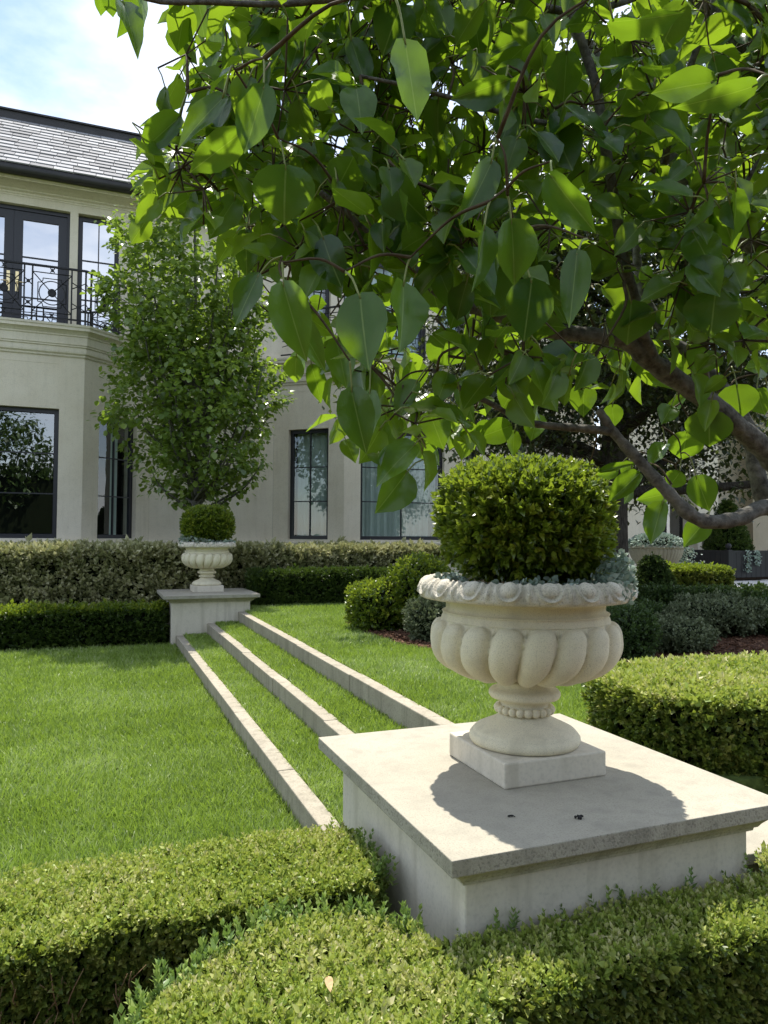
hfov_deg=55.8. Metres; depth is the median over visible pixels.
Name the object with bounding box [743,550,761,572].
trailing ivy
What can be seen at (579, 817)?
debris
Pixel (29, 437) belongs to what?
window
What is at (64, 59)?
sky
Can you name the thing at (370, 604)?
boxwood shrub
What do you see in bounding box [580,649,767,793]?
boxwood hedge
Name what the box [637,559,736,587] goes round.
boxwood hedge
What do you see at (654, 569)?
boxwood ball
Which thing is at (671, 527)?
door
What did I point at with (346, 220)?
pear tree
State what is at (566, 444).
evergreen tree
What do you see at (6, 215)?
door
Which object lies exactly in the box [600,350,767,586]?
entrance porch
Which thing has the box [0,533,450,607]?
variegated hedge
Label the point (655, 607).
dark shrub
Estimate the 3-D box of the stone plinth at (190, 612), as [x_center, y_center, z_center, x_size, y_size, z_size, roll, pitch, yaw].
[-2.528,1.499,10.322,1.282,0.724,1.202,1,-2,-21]
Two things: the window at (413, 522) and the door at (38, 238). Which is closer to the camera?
the door at (38, 238)
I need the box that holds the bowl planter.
[628,545,684,564]
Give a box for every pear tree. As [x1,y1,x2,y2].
[80,144,295,510]
[94,0,767,546]
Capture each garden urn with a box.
[178,542,235,592]
[417,572,637,788]
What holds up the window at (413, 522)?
in the house
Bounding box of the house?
[0,106,593,572]
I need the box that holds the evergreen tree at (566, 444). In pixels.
[318,0,767,573]
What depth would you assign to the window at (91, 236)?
14.56 m
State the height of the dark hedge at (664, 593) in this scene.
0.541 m
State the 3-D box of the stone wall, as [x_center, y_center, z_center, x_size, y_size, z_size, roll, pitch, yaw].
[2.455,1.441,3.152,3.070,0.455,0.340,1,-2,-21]
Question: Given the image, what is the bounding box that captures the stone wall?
[746,820,767,893]
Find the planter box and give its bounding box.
[682,543,767,579]
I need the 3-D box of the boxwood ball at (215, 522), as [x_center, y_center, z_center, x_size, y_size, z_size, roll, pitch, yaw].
[-2.544,0.192,10.479,0.816,0.646,0.824,1,-2,-21]
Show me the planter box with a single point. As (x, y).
(732, 559)
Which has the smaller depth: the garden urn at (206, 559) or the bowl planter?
the garden urn at (206, 559)
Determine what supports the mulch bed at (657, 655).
on the lawn at (754, 782)
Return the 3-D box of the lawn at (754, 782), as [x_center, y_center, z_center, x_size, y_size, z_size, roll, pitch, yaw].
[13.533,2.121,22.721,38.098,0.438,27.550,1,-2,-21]
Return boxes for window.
[0,406,58,537]
[76,217,118,332]
[97,415,132,537]
[290,429,328,538]
[308,289,328,336]
[323,263,423,360]
[360,433,441,539]
[417,306,459,353]
[435,449,474,522]
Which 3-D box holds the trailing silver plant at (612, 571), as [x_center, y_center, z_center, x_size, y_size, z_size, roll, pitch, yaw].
[0.545,0.222,2.629,0.728,0.184,0.688,1,-2,-21]
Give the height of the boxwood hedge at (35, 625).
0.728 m
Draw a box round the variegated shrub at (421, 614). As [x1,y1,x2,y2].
[400,594,445,641]
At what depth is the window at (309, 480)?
15.62 m
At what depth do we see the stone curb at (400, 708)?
5.47 m
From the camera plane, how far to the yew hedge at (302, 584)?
11.03 m
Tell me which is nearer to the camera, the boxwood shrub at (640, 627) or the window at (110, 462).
the boxwood shrub at (640, 627)
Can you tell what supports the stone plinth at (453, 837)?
on the ground
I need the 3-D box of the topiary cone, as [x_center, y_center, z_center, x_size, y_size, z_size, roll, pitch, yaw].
[8.306,0.357,17.503,1.253,1.452,1.265,1,-2,-21]
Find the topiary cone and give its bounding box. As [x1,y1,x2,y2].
[700,499,755,550]
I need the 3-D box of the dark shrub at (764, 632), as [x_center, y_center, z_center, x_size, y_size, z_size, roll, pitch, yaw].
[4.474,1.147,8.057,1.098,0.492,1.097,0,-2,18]
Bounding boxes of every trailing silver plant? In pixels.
[178,534,235,544]
[433,548,638,604]
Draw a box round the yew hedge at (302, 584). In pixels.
[243,563,455,605]
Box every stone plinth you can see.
[157,588,259,644]
[318,713,767,958]
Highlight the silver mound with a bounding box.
[628,532,704,562]
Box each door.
[0,208,13,317]
[12,210,67,322]
[663,468,682,562]
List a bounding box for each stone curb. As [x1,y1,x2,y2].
[176,635,339,833]
[207,623,354,736]
[238,612,454,728]
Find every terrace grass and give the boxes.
[183,633,342,823]
[215,620,406,733]
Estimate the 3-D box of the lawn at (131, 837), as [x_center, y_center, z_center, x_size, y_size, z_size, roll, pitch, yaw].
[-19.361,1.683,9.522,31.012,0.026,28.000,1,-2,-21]
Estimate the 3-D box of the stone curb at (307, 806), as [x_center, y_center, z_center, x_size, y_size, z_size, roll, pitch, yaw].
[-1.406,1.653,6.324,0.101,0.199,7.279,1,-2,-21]
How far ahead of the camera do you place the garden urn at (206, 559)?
10.22 m
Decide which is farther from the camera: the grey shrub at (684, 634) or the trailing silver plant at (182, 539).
the trailing silver plant at (182, 539)
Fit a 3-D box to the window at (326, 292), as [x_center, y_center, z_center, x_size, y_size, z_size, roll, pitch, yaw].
[-1.603,-4.540,16.310,0.700,2.530,0.225,1,-2,-21]
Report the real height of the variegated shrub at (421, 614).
0.521 m
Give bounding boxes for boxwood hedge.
[0,598,169,650]
[0,817,397,1023]
[110,890,500,1023]
[432,840,767,1023]
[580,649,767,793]
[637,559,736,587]
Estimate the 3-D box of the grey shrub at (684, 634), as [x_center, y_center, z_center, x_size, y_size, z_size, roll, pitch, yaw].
[2.732,1.136,6.812,0.904,0.400,0.693,1,-2,-21]
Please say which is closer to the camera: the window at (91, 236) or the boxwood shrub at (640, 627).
the boxwood shrub at (640, 627)
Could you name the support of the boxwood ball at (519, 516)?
in the garden urn at (527, 648)
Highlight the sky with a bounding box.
[0,0,767,449]
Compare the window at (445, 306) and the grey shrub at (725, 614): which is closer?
the grey shrub at (725, 614)
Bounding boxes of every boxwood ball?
[179,504,235,542]
[429,451,619,584]
[635,551,676,585]
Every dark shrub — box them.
[613,596,668,615]
[741,592,767,635]
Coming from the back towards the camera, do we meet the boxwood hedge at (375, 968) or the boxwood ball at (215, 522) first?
the boxwood ball at (215, 522)
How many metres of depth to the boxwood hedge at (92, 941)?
2.07 m
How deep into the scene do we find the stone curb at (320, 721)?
5.84 m
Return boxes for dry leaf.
[325,976,332,991]
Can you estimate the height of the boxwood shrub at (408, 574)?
0.944 m
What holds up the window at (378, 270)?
in the house
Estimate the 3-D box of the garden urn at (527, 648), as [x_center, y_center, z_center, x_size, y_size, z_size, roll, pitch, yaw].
[0.509,0.574,2.627,0.778,0.680,0.782,1,-2,-21]
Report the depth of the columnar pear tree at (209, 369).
11.95 m
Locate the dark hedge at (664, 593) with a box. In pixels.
[635,580,767,606]
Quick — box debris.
[574,815,582,819]
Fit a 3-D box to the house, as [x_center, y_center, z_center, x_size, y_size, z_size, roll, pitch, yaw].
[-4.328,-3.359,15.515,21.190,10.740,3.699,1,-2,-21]
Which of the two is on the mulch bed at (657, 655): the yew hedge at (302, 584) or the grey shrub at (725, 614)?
the grey shrub at (725, 614)
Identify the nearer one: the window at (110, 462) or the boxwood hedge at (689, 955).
the boxwood hedge at (689, 955)
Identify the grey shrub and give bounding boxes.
[652,611,720,653]
[660,588,767,637]
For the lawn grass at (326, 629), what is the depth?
5.93 m
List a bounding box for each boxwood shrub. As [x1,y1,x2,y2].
[343,574,404,631]
[384,550,450,628]
[606,602,662,660]
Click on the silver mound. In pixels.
(664, 539)
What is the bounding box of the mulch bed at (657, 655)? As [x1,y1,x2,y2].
[348,623,767,662]
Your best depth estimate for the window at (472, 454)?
16.43 m
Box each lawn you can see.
[0,648,298,875]
[274,612,767,794]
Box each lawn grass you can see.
[245,602,591,723]

